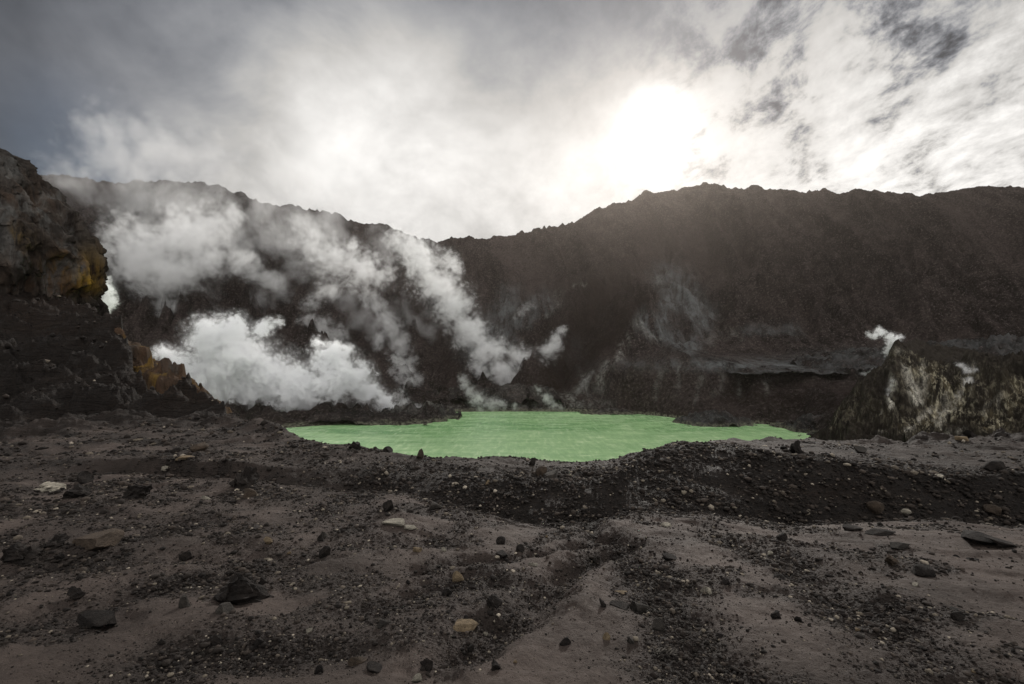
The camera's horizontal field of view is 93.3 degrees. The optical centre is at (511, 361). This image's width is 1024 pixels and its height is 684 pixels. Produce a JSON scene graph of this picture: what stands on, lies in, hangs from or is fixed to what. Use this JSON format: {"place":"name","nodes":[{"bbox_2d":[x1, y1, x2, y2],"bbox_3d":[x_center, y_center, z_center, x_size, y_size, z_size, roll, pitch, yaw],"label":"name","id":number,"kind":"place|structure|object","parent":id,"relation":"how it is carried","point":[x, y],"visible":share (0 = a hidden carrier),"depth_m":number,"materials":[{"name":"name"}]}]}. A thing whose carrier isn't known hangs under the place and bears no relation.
{"place":"outdoors","nodes":[
{"label":"outdoors","id":0,"kind":"place"},
{"bbox_2d":[0,148,108,316],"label":"cliff","id":1,"kind":"structure","parent":0,"point":[50,245],"depth_m":47.54,"materials":[{"name":"brown stone"}]},
{"bbox_2d":[0,291,1023,683],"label":"ground","id":2,"kind":"structure","parent":0,"point":[28,411],"depth_m":6.25,"materials":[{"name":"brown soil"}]},
{"bbox_2d":[0,541,42,566],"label":"rock","id":3,"kind":"object","parent":2,"relation":"on","point":[19,553],"visible":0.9,"depth_m":5.89,"materials":[{"name":"grey stone"}]},
{"bbox_2d":[33,481,65,491],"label":"rock","id":4,"kind":"object","parent":2,"relation":"on","point":[49,486],"visible":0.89,"depth_m":10.22,"materials":[{"name":"beige stone"}]},
{"bbox_2d":[41,533,69,549],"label":"rock","id":5,"kind":"object","parent":2,"relation":"on","point":[56,541],"visible":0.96,"depth_m":6.29,"materials":[{"name":"grey stone"}]},
{"bbox_2d":[55,553,64,559],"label":"rock","id":6,"kind":"object","parent":2,"relation":"on","point":[60,556],"visible":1,"depth_m":6.07,"materials":[{"name":"grey stone"}]},
{"bbox_2d":[67,586,85,599],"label":"rock","id":7,"kind":"object","parent":2,"relation":"on","point":[74,593],"visible":0.98,"depth_m":4.63,"materials":[{"name":"black stone"}]},
{"bbox_2d":[61,483,91,498],"bbox_3d":[-8.290,2.517,9.204,0.435,0.354,0.315,0,0,-48],"label":"rock","id":8,"kind":"object","parent":2,"relation":"on","point":[77,490],"visible":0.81,"depth_m":9.15,"materials":[{"name":"grey stone"}]},
{"bbox_2d":[76,471,93,483],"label":"rock","id":9,"kind":"object","parent":2,"relation":"on","point":[84,477],"visible":0.68,"depth_m":10.92,"materials":[{"name":"grey stone"}]},
{"bbox_2d":[77,610,116,628],"bbox_3d":[-3.397,2.119,3.967,0.268,0.156,0.180,0,0,10],"label":"rock","id":10,"kind":"object","parent":2,"relation":"on","point":[93,618],"visible":0.96,"depth_m":3.93,"materials":[{"name":"grey stone"}]},
{"bbox_2d":[72,528,124,550],"bbox_3d":[-5.531,2.386,6.464,0.571,0.253,0.558,-6,7,9],"label":"rock","id":11,"kind":"object","parent":2,"relation":"on","point":[102,539],"visible":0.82,"depth_m":6.37,"materials":[{"name":"grey stone"}]},
{"bbox_2d":[122,484,152,499],"bbox_3d":[-7.142,2.531,9.208,0.396,0.415,0.383,0,0,23],"label":"rock","id":12,"kind":"object","parent":2,"relation":"on","point":[137,491],"visible":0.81,"depth_m":9.15,"materials":[{"name":"black stone"}]},
{"bbox_2d":[157,638,165,644],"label":"rock","id":13,"kind":"object","parent":2,"relation":"on","point":[161,641],"visible":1,"depth_m":3.69,"materials":[{"name":"stone"}]},
{"bbox_2d":[114,327,231,413],"bbox_3d":[-26.500,4.250,36.500,15.000,14.610,19.000,0,0,0],"label":"rock outcrop","id":14,"kind":"object","parent":2,"relation":"on","point":[163,375],"visible":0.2,"depth_m":36.13,"materials":[{"name":"brown stone"}]},
{"bbox_2d":[170,448,179,452],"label":"rock","id":15,"kind":"object","parent":2,"relation":"on","point":[174,450],"visible":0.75,"depth_m":13.40,"materials":[{"name":"grey stone"}]},
{"bbox_2d":[178,594,190,608],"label":"rock","id":16,"kind":"object","parent":2,"relation":"on","point":[184,602],"visible":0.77,"depth_m":4.26,"materials":[{"name":"grey stone"}]},
{"bbox_2d":[175,455,194,460],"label":"rock","id":17,"kind":"object","parent":2,"relation":"on","point":[184,457],"visible":0.84,"depth_m":12.43,"materials":[{"name":"beige stone"}]},
{"bbox_2d":[179,551,191,560],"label":"rock","id":18,"kind":"object","parent":2,"relation":"on","point":[186,556],"visible":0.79,"depth_m":6.24,"materials":[{"name":"black stone"}]},
{"bbox_2d":[190,442,208,451],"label":"rock","id":19,"kind":"object","parent":2,"relation":"on","point":[202,446],"visible":0.77,"depth_m":13.38,"materials":[{"name":"stone"}]},
{"bbox_2d":[210,634,221,645],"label":"rock","id":20,"kind":"object","parent":2,"relation":"on","point":[215,639],"visible":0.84,"depth_m":3.71,"materials":[{"name":"grey stone"}]},
{"bbox_2d":[215,602,234,613],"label":"rock","id":21,"kind":"object","parent":2,"relation":"on","point":[227,607],"visible":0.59,"depth_m":4.10,"materials":[{"name":"grey stone"}]},
{"bbox_2d":[213,572,272,604],"bbox_3d":[-2.623,2.220,4.718,0.512,0.387,0.412,0,0,-41],"label":"rock","id":22,"kind":"object","parent":2,"relation":"on","point":[238,589],"visible":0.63,"depth_m":4.61,"materials":[{"name":"black stone"}]},
{"bbox_2d":[229,466,259,489],"bbox_3d":[-5.704,2.497,10.208,0.572,0.609,0.534,0,0,5],"label":"rock","id":23,"kind":"object","parent":2,"relation":"on","point":[247,477],"visible":0.77,"depth_m":10.15,"materials":[{"name":"grey stone"}]},
{"bbox_2d":[243,488,257,497],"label":"rock","id":24,"kind":"object","parent":2,"relation":"on","point":[249,492],"visible":0.89,"depth_m":9.41,"materials":[{"name":"brown stone"}]},
{"bbox_2d":[254,638,264,646],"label":"rock","id":25,"kind":"object","parent":2,"relation":"on","point":[258,641],"visible":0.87,"depth_m":3.67,"materials":[{"name":"grey stone"}]},
{"bbox_2d":[260,575,265,584],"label":"rock","id":26,"kind":"object","parent":2,"relation":"on","point":[262,580],"visible":0.9,"depth_m":5.02,"materials":[{"name":"grey stone"}]},
{"bbox_2d":[263,536,272,543],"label":"rock","id":27,"kind":"object","parent":2,"relation":"on","point":[268,540],"visible":1,"depth_m":6.56,"materials":[{"name":"beige stone"}]},
{"bbox_2d":[314,665,322,673],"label":"rock","id":28,"kind":"object","parent":2,"relation":"on","point":[319,668],"visible":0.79,"depth_m":3.33,"materials":[{"name":"black stone"}]},
{"bbox_2d":[317,534,323,541],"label":"rock","id":29,"kind":"object","parent":2,"relation":"on","point":[320,538],"visible":0.91,"depth_m":6.89,"materials":[{"name":"grey stone"}]},
{"bbox_2d":[321,532,327,538],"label":"rock","id":30,"kind":"object","parent":2,"relation":"on","point":[325,535],"visible":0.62,"depth_m":6.94,"materials":[{"name":"grey stone"}]},
{"bbox_2d":[319,545,330,558],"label":"rock","id":31,"kind":"object","parent":2,"relation":"on","point":[325,551],"visible":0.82,"depth_m":6.26,"materials":[{"name":"black stone"}]},
{"bbox_2d":[349,441,361,449],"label":"rock","id":32,"kind":"object","parent":2,"relation":"on","point":[354,445],"visible":0.78,"depth_m":13.45,"materials":[{"name":"black stone"}]},
{"bbox_2d":[348,656,366,666],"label":"rock","id":33,"kind":"object","parent":2,"relation":"on","point":[354,661],"visible":0.91,"depth_m":3.47,"materials":[{"name":"grey stone"}]},
{"bbox_2d":[278,408,447,425],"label":"shore mound","id":34,"kind":"object","parent":2,"relation":"on","point":[360,416],"visible":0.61,"depth_m":265.18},
{"bbox_2d":[367,661,381,672],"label":"rock","id":35,"kind":"object","parent":2,"relation":"on","point":[374,667],"visible":1,"depth_m":3.36,"materials":[{"name":"grey stone"}]},
{"bbox_2d":[377,619,390,628],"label":"rock","id":36,"kind":"object","parent":2,"relation":"on","point":[382,623],"visible":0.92,"depth_m":3.94,"materials":[{"name":"grey stone"}]},
{"bbox_2d":[383,446,392,451],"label":"rock","id":37,"kind":"object","parent":2,"relation":"on","point":[387,449],"visible":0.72,"depth_m":13.56,"materials":[{"name":"grey stone"}]},
{"bbox_2d":[383,500,393,511],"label":"rock","id":38,"kind":"object","parent":2,"relation":"on","point":[388,506],"visible":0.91,"depth_m":8.19,"materials":[{"name":"black stone"}]},
{"bbox_2d":[382,518,404,525],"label":"rock","id":39,"kind":"object","parent":2,"relation":"on","point":[396,521],"visible":1,"depth_m":7.42,"materials":[{"name":"grey stone"}]},
{"bbox_2d":[404,525,415,529],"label":"rock","id":40,"kind":"object","parent":2,"relation":"on","point":[408,527],"visible":1,"depth_m":7.35,"materials":[{"name":"grey stone"}]},
{"bbox_2d":[411,673,421,682],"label":"rock","id":41,"kind":"object","parent":2,"relation":"on","point":[417,677],"visible":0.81,"depth_m":3.19,"materials":[{"name":"grey stone"}]},
{"bbox_2d":[413,547,421,551],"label":"rock","id":42,"kind":"object","parent":2,"relation":"on","point":[416,549],"visible":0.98,"depth_m":6.08,"materials":[{"name":"beige stone"}]},
{"bbox_2d":[416,448,424,458],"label":"rock","id":43,"kind":"object","parent":2,"relation":"on","point":[420,454],"visible":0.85,"depth_m":12.70,"materials":[{"name":"grey stone"}]},
{"bbox_2d":[381,401,461,420],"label":"shore mound","id":44,"kind":"object","parent":2,"relation":"on","point":[433,409],"visible":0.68,"depth_m":286.83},
{"bbox_2d":[420,659,432,671],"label":"rock","id":45,"kind":"object","parent":2,"relation":"on","point":[427,664],"visible":0.98,"depth_m":3.31,"materials":[{"name":"black stone"}]},
{"bbox_2d":[430,501,442,509],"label":"rock","id":46,"kind":"object","parent":2,"relation":"on","point":[433,505],"visible":0.85,"depth_m":8.58,"materials":[{"name":"grey stone"}]},
{"bbox_2d":[441,587,451,596],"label":"rock","id":47,"kind":"object","parent":2,"relation":"on","point":[447,591],"visible":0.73,"depth_m":4.77,"materials":[{"name":"black stone"}]},
{"bbox_2d":[452,571,463,581],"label":"rock","id":48,"kind":"object","parent":2,"relation":"on","point":[457,576],"visible":0.8,"depth_m":5.18,"materials":[{"name":"beige stone"}]},
{"bbox_2d":[453,619,477,631],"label":"rock","id":49,"kind":"object","parent":2,"relation":"on","point":[462,625],"visible":1,"depth_m":4.01,"materials":[{"name":"beige stone"}]},
{"bbox_2d":[467,644,473,652],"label":"rock","id":50,"kind":"object","parent":2,"relation":"on","point":[471,648],"visible":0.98,"depth_m":3.78,"materials":[{"name":"black stone"}]},
{"bbox_2d":[417,383,563,406],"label":"shore mound","id":51,"kind":"object","parent":2,"relation":"on","point":[507,394],"visible":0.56,"depth_m":336.94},
{"bbox_2d":[486,594,501,608],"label":"rock","id":52,"kind":"object","parent":2,"relation":"on","point":[494,600],"visible":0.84,"depth_m":4.35,"materials":[{"name":"grey stone"}]},
{"bbox_2d":[491,659,500,670],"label":"rock","id":53,"kind":"object","parent":2,"relation":"on","point":[495,665],"visible":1,"depth_m":3.27,"materials":[{"name":"black stone"}]},
{"bbox_2d":[496,536,505,543],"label":"rock","id":54,"kind":"object","parent":2,"relation":"on","point":[500,539],"visible":0.71,"depth_m":6.67,"materials":[{"name":"grey stone"}]},
{"bbox_2d":[496,549,506,558],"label":"rock","id":55,"kind":"object","parent":2,"relation":"on","point":[502,553],"visible":1,"depth_m":6.12,"materials":[{"name":"grey stone"}]},
{"bbox_2d":[516,544,524,552],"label":"rock","id":56,"kind":"object","parent":2,"relation":"on","point":[520,548],"visible":0.83,"depth_m":6.31,"materials":[{"name":"grey stone"}]},
{"bbox_2d":[529,457,535,465],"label":"rock","id":57,"kind":"object","parent":2,"relation":"on","point":[532,461],"visible":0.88,"depth_m":12.06,"materials":[{"name":"black stone"}]},
{"bbox_2d":[535,466,546,475],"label":"rock","id":58,"kind":"object","parent":2,"relation":"on","point":[541,470],"visible":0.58,"depth_m":10.61,"materials":[{"name":"stone"}]},
{"bbox_2d":[543,469,557,477],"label":"rock","id":59,"kind":"object","parent":2,"relation":"on","point":[551,474],"visible":0.86,"depth_m":10.41,"materials":[{"name":"grey stone"}]},
{"bbox_2d":[559,636,570,645],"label":"rock","id":60,"kind":"object","parent":2,"relation":"on","point":[565,641],"visible":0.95,"depth_m":3.68,"materials":[{"name":"black stone"}]},
{"bbox_2d":[599,598,605,607],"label":"rock","id":61,"kind":"object","parent":2,"relation":"on","point":[602,603],"visible":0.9,"depth_m":4.23,"materials":[{"name":"black stone"}]},
{"bbox_2d":[602,632,609,639],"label":"rock","id":62,"kind":"object","parent":2,"relation":"on","point":[606,635],"visible":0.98,"depth_m":3.70,"materials":[{"name":"beige stone"}]},
{"bbox_2d":[579,407,635,414],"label":"shore mound","id":63,"kind":"object","parent":2,"relation":"on","point":[614,410],"visible":0.89,"depth_m":312.18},
{"bbox_2d":[609,600,628,609],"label":"rock","id":64,"kind":"object","parent":2,"relation":"on","point":[623,605],"visible":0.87,"depth_m":4.33,"materials":[{"name":"grey stone"}]},
{"bbox_2d":[615,590,626,593],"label":"rock","id":65,"kind":"object","parent":2,"relation":"on","point":[621,591],"visible":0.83,"depth_m":4.83,"materials":[{"name":"beige stone"}]},
{"bbox_2d":[627,636,634,643],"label":"rock","id":66,"kind":"object","parent":2,"relation":"on","point":[630,640],"visible":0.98,"depth_m":3.62,"materials":[{"name":"stone"}]},
{"bbox_2d":[629,601,648,613],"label":"rock","id":67,"kind":"object","parent":2,"relation":"on","point":[637,607],"visible":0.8,"depth_m":4.26,"materials":[{"name":"grey stone"}]},
{"bbox_2d":[652,618,664,631],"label":"rock","id":68,"kind":"object","parent":2,"relation":"on","point":[657,624],"visible":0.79,"depth_m":3.85,"materials":[{"name":"grey stone"}]},
{"bbox_2d":[654,645,677,656],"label":"rock","id":69,"kind":"object","parent":2,"relation":"on","point":[657,650],"visible":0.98,"depth_m":3.49,"materials":[{"name":"grey stone"}]},
{"bbox_2d":[661,522,671,526],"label":"rock","id":70,"kind":"object","parent":2,"relation":"on","point":[665,524],"visible":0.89,"depth_m":7.73,"materials":[{"name":"beige stone"}]},
{"bbox_2d":[662,553,676,560],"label":"rock","id":71,"kind":"object","parent":2,"relation":"on","point":[668,556],"visible":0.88,"depth_m":5.89,"materials":[{"name":"grey stone"}]},
{"bbox_2d":[700,586,711,594],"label":"rock","id":72,"kind":"object","parent":2,"relation":"on","point":[706,589],"visible":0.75,"depth_m":4.72,"materials":[{"name":"beige stone"}]},
{"bbox_2d":[671,409,757,426],"label":"shore mound","id":73,"kind":"object","parent":2,"relation":"on","point":[711,418],"visible":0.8,"depth_m":259.65,"materials":[{"name":"grey stone"}]},
{"bbox_2d":[721,578,729,584],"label":"rock","id":74,"kind":"object","parent":2,"relation":"on","point":[725,581],"visible":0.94,"depth_m":4.89,"materials":[{"name":"black stone"}]},
{"bbox_2d":[770,610,780,618],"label":"rock","id":75,"kind":"object","parent":2,"relation":"on","point":[775,614],"visible":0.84,"depth_m":3.99,"materials":[{"name":"grey stone"}]},
{"bbox_2d":[774,574,785,578],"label":"rock","id":76,"kind":"object","parent":2,"relation":"on","point":[779,576],"visible":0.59,"depth_m":5.32,"materials":[{"name":"grey stone"}]},
{"bbox_2d":[776,532,787,541],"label":"rock","id":77,"kind":"object","parent":2,"relation":"on","point":[782,536],"visible":0.91,"depth_m":6.70,"materials":[{"name":"grey stone"}]},
{"bbox_2d":[789,440,803,453],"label":"rock","id":78,"kind":"object","parent":2,"relation":"on","point":[795,447],"visible":0.84,"depth_m":12.86,"materials":[{"name":"black stone"}]},
{"bbox_2d":[769,413,825,434],"label":"shore mound","id":79,"kind":"object","parent":2,"relation":"on","point":[804,423],"visible":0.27,"depth_m":235.83,"materials":[{"name":"grey stone"}]},
{"bbox_2d":[794,616,801,622],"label":"rock","id":80,"kind":"object","parent":2,"relation":"on","point":[797,619],"visible":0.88,"depth_m":3.95,"materials":[{"name":"black stone"}]},
{"bbox_2d":[842,524,862,530],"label":"rock","id":81,"kind":"object","parent":2,"relation":"on","point":[847,527],"visible":0.88,"depth_m":7.60,"materials":[{"name":"grey stone"}]},
{"bbox_2d":[853,446,866,452],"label":"rock","id":82,"kind":"object","parent":2,"relation":"on","point":[862,449],"visible":0.88,"depth_m":14.14,"materials":[{"name":"grey stone"}]},
{"bbox_2d":[866,501,884,513],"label":"rock","id":83,"kind":"object","parent":2,"relation":"on","point":[875,507],"visible":1,"depth_m":9.94,"materials":[{"name":"brown stone"}]},
{"bbox_2d":[864,528,895,535],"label":"rock","id":84,"kind":"object","parent":2,"relation":"on","point":[879,532],"visible":0.97,"depth_m":7.26,"materials":[{"name":"grey stone"}]},
{"bbox_2d":[885,554,897,565],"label":"rock","id":85,"kind":"object","parent":2,"relation":"on","point":[891,560],"visible":1,"depth_m":5.59,"materials":[{"name":"brown stone"}]},
{"bbox_2d":[890,542,909,549],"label":"rock","id":86,"kind":"object","parent":2,"relation":"on","point":[898,545],"visible":1,"depth_m":6.48,"materials":[{"name":"grey stone"}]},
{"bbox_2d":[901,509,911,513],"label":"rock","id":87,"kind":"object","parent":2,"relation":"on","point":[905,511],"visible":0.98,"depth_m":9.96,"materials":[{"name":"grey stone"}]},
{"bbox_2d":[912,564,935,577],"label":"rock","id":88,"kind":"object","parent":2,"relation":"on","point":[923,570],"visible":0.92,"depth_m":5.25,"materials":[{"name":"grey stone"}]},
{"bbox_2d":[950,611,964,621],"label":"rock","id":89,"kind":"object","parent":2,"relation":"on","point":[958,616],"visible":0.89,"depth_m":3.98,"materials":[{"name":"grey stone"}]},
{"bbox_2d":[954,436,968,440],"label":"rock","id":90,"kind":"object","parent":2,"relation":"on","point":[965,438],"visible":0.92,"depth_m":17.15,"materials":[{"name":"beige stone"}]},
{"bbox_2d":[963,430,976,437],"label":"rock","id":91,"kind":"object","parent":2,"relation":"on","point":[968,434],"visible":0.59,"depth_m":19.08,"materials":[{"name":"black stone"}]},
{"bbox_2d":[963,517,979,523],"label":"rock","id":92,"kind":"object","parent":2,"relation":"on","point":[970,520],"visible":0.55,"depth_m":8.94,"materials":[{"name":"black stone"}]},
{"bbox_2d":[926,333,1023,355],"label":"ash mound","id":93,"kind":"object","parent":2,"relation":"on","point":[1007,343],"visible":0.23,"depth_m":283.26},
{"bbox_2d":[961,530,995,544],"bbox_3d":[6.519,2.463,6.789,0.656,0.169,0.554,10,-7,7],"label":"rock","id":94,"kind":"object","parent":2,"relation":"on","point":[977,536],"visible":0.73,"depth_m":6.62,"materials":[{"name":"grey stone"}]},
{"bbox_2d":[982,504,1001,516],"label":"rock","id":95,"kind":"object","parent":2,"relation":"on","point":[996,510],"visible":0.91,"depth_m":9.96,"materials":[{"name":"stone"}]},
{"bbox_2d":[980,460,1006,471],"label":"rock","id":96,"kind":"object","parent":2,"relation":"on","point":[997,465],"visible":0.68,"depth_m":11.20,"materials":[{"name":"grey stone"}]},
{"bbox_2d":[994,431,1006,436],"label":"rock","id":97,"kind":"object","parent":2,"relation":"on","point":[1000,433],"visible":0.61,"depth_m":18.65,"materials":[{"name":"grey stone"}]},
{"bbox_2d":[985,536,1016,547],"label":"rock","id":98,"kind":"object","parent":2,"relation":"on","point":[1001,543],"visible":0.94,"depth_m":6.41,"materials":[{"name":"grey stone"}]},
{"bbox_2d":[0,0,1023,242],"label":"sky","id":99,"kind":"structure","parent":0,"point":[436,120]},
{"bbox_2d":[40,174,1023,431],"bbox_3d":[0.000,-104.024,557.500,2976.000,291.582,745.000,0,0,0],"label":"crater wall","id":100,"kind":"structure","parent":0,"point":[664,304],"depth_m":495.27,"materials":[{"name":"black stone"}]},
{"bbox_2d":[286,411,809,461],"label":"water","id":101,"kind":"structure","parent":0,"point":[567,436],"depth_m":224.51,"materials":[{"name":"green liquid"}]},
{"bbox_2d":[728,365,847,375],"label":"ash mound","id":102,"kind":"object","parent":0,"point":[771,369],"visible":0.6,"depth_m":289.74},
{"bbox_2d":[785,345,890,372],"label":"ash mound","id":103,"kind":"object","parent":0,"point":[852,357],"visible":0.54,"depth_m":312.53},
{"bbox_2d":[798,337,1023,442],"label":"hill","id":104,"kind":"structure","parent":0,"point":[907,391],"depth_m":146.25,"materials":[{"name":"grey stone"}]}
]}

